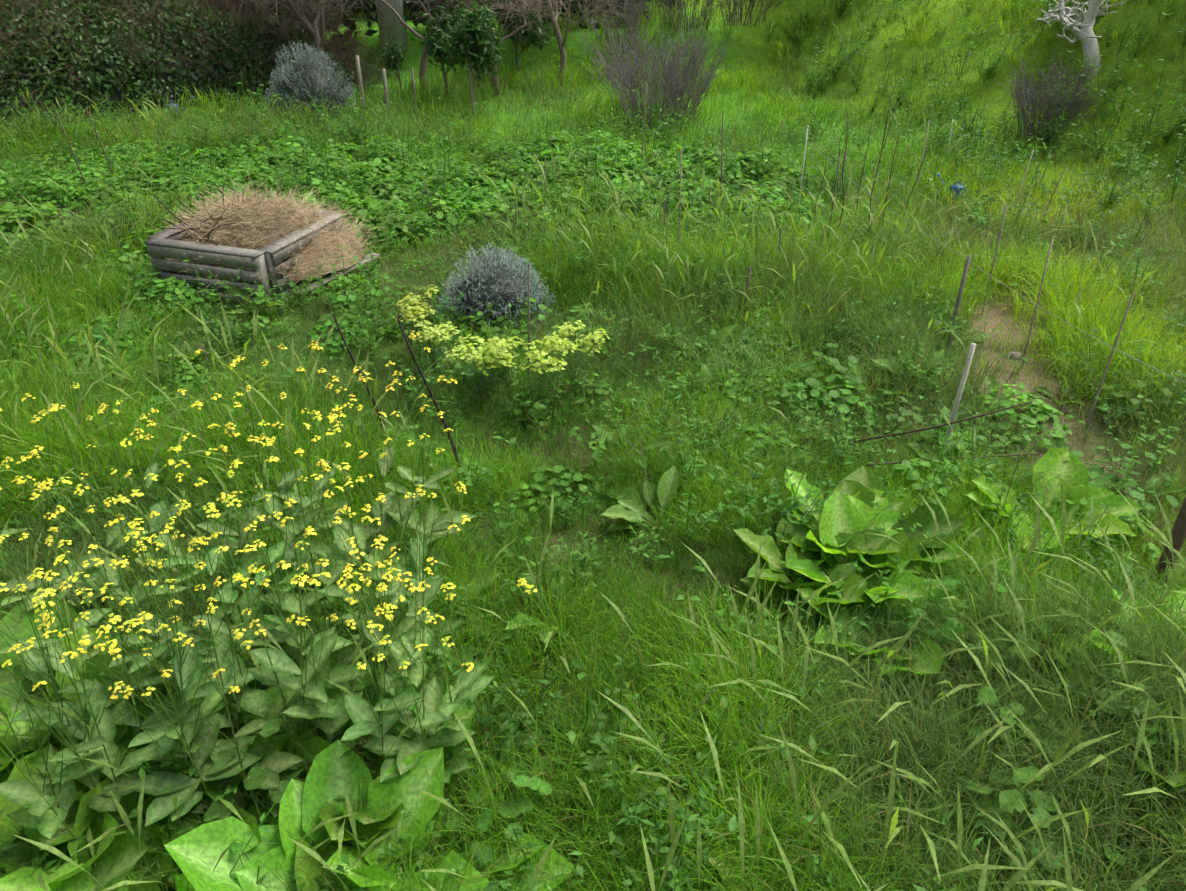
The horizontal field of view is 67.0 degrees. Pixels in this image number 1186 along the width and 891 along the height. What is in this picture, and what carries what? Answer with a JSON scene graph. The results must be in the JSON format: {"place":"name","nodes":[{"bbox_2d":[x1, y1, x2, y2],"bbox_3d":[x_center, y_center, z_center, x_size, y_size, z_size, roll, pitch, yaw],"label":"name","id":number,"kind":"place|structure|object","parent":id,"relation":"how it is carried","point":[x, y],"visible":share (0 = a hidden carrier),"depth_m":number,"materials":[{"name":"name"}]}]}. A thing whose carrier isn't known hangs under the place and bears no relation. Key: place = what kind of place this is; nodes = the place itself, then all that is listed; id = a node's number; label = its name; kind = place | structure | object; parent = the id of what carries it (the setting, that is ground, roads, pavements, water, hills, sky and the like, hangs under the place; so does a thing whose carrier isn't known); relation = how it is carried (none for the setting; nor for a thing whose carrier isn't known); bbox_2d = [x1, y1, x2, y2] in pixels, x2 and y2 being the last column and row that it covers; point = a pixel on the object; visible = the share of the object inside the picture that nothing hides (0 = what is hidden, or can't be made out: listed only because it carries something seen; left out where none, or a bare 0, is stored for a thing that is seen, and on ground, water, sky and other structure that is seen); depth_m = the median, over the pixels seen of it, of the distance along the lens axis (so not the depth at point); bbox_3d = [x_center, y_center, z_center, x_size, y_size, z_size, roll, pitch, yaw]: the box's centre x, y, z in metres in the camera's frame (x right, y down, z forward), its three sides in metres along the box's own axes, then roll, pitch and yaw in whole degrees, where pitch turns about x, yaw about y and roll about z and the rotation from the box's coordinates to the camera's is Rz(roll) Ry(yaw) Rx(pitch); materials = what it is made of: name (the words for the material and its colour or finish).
{"place":"outdoors","nodes":[
{"label":"outdoors","id":0,"kind":"place"},
{"bbox_2d":[0,0,1185,890],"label":"ground","id":1,"kind":"structure","parent":0,"point":[741,45],"depth_m":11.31,"materials":[{"name":"green plant"}]},
{"bbox_2d":[163,95,193,118],"bbox_3d":[-6.432,-5.257,13.933,0.499,0.317,0.176,-22,38,-31],"label":"grey watering can","id":2,"kind":"object","parent":1,"relation":"on","point":[175,105],"visible":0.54,"depth_m":13.85,"materials":[{"name":"plastic"}]},
{"bbox_2d":[0,0,402,129],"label":"hedge","id":3,"kind":"object","parent":1,"relation":"on","point":[95,85],"depth_m":14.22,"materials":[{"name":"green plant"}]},
{"bbox_2d":[145,204,379,306],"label":"compost pallets","id":4,"kind":"object","parent":1,"relation":"on","point":[261,261],"visible":0.48,"depth_m":7.68,"materials":[{"name":"grey wood"}]},
{"bbox_2d":[148,166,385,291],"bbox_3d":[-2.990,-2.067,8.213,2.113,0.806,2.050,1,32,1],"label":"straw pile","id":5,"kind":"object","parent":1,"relation":"on","point":[258,225],"visible":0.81,"depth_m":7.99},
{"bbox_2d":[140,168,260,264],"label":"compost prunings","id":6,"kind":"object","parent":5,"relation":"on","point":[216,228],"visible":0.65,"depth_m":7.84,"materials":[{"name":"brown plant"}]},
{"bbox_2d":[263,41,355,123],"bbox_3d":[-4.440,-5.626,14.024,1.515,1.294,1.476,1,32,1],"label":"lavender","id":7,"kind":"object","parent":1,"relation":"on","point":[312,77],"visible":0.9,"depth_m":13.75,"materials":[{"name":"grey plant"}]},
{"bbox_2d":[375,0,407,51],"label":"trunk","id":8,"kind":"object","parent":1,"relation":"on","point":[399,33],"depth_m":17.01,"materials":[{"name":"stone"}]},
{"bbox_2d":[376,37,409,86],"bbox_3d":[-3.398,-6.440,15.327,0.554,1.076,0.687,1,32,1],"label":"tree","id":9,"kind":"object","parent":1,"relation":"on","point":[397,55],"depth_m":15.19,"materials":[{"name":"green plant"}]},
{"bbox_2d":[239,0,639,95],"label":"bare trees","id":10,"kind":"object","parent":1,"relation":"on","point":[318,14],"visible":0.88,"depth_m":15.27,"materials":[{"name":"brown plant"}]},
{"bbox_2d":[200,0,680,50],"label":"trees","id":11,"kind":"object","parent":1,"relation":"on","point":[415,9],"visible":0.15,"depth_m":17.29,"materials":[{"name":"green plant"}]},
{"bbox_2d":[410,0,471,101],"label":"tree","id":12,"kind":"object","parent":1,"relation":"on","point":[431,41],"depth_m":14.61,"materials":[{"name":"green plant"}]},
{"bbox_2d":[433,0,506,113],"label":"tree","id":13,"kind":"object","parent":1,"relation":"on","point":[485,39],"depth_m":13.90,"materials":[{"name":"green plant"}]},
{"bbox_2d":[436,243,555,338],"bbox_3d":[-0.793,-1.256,7.255,0.982,0.776,0.954,1,32,1],"label":"lavender","id":14,"kind":"object","parent":1,"relation":"on","point":[499,287],"visible":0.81,"depth_m":7.08,"materials":[{"name":"grey plant"}]},
{"bbox_2d":[489,0,560,81],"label":"tree","id":15,"kind":"object","parent":1,"relation":"on","point":[531,34],"depth_m":16.39,"materials":[{"name":"green plant"}]},
{"bbox_2d":[0,0,1185,890],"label":"weeds","id":16,"kind":"object","parent":1,"relation":"on","point":[39,645],"visible":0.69,"depth_m":4.28,"materials":[{"name":"green plant"}]},
{"bbox_2d":[0,0,1185,154],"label":"grass","id":17,"kind":"structure","parent":1,"relation":"on","point":[531,81],"depth_m":14.50,"materials":[{"name":"green plant"}]},
{"bbox_2d":[571,0,660,49],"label":"bare shrub","id":18,"kind":"object","parent":1,"relation":"on","point":[635,18],"visible":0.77,"depth_m":17.04,"materials":[{"name":"brown plant"}]},
{"bbox_2d":[56,56,1185,588],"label":"posts","id":19,"kind":"object","parent":1,"relation":"on","point":[1178,532],"visible":0.65,"depth_m":6.70,"materials":[{"name":"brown wood"}]},
{"bbox_2d":[74,67,1185,519],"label":"sticks","id":20,"kind":"object","parent":1,"relation":"on","point":[672,359],"visible":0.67,"depth_m":5.55,"materials":[{"name":"brown wood"}]},
{"bbox_2d":[569,1,751,131],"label":"bare shrub","id":21,"kind":"object","parent":1,"relation":"on","point":[673,91],"visible":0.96,"depth_m":13.50,"materials":[{"name":"grey plant"}]},
{"bbox_2d":[656,0,723,31],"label":"bare shrub","id":22,"kind":"object","parent":1,"relation":"on","point":[684,4],"visible":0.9,"depth_m":17.35,"materials":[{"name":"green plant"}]},
{"bbox_2d":[717,0,785,27],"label":"bare shrub","id":23,"kind":"object","parent":1,"relation":"on","point":[734,13],"visible":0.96,"depth_m":17.42,"materials":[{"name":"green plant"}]},
{"bbox_2d":[359,58,1185,382],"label":"wires","id":24,"kind":"object","parent":1,"relation":"on","point":[821,154],"visible":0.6,"depth_m":13.69,"materials":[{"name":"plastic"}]},
{"bbox_2d":[936,173,966,203],"bbox_3d":[4.165,-2.988,10.410,0.156,0.282,0.437,-13,34,-21],"label":"blue watering can","id":25,"kind":"object","parent":1,"relation":"on","point":[955,188],"visible":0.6,"depth_m":10.30,"materials":[{"name":"plastic"}]},
{"bbox_2d":[930,231,1020,359],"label":"path stones","id":26,"kind":"object","parent":1,"relation":"on","point":[1017,355],"visible":0.27,"depth_m":6.92,"materials":[{"name":"grey stone"}]},
{"bbox_2d":[994,42,1142,142],"bbox_3d":[6.211,-4.774,12.055,1.664,1.204,1.605,1,32,1],"label":"bare shrub","id":27,"kind":"object","parent":1,"relation":"on","point":[1021,101],"visible":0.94,"depth_m":11.94,"materials":[{"name":"grey plant"}]},
{"bbox_2d":[1036,0,1124,78],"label":"bare tree","id":28,"kind":"object","parent":1,"relation":"on","point":[1082,31],"visible":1,"depth_m":12.22,"materials":[{"name":"grey plant"}]}
]}

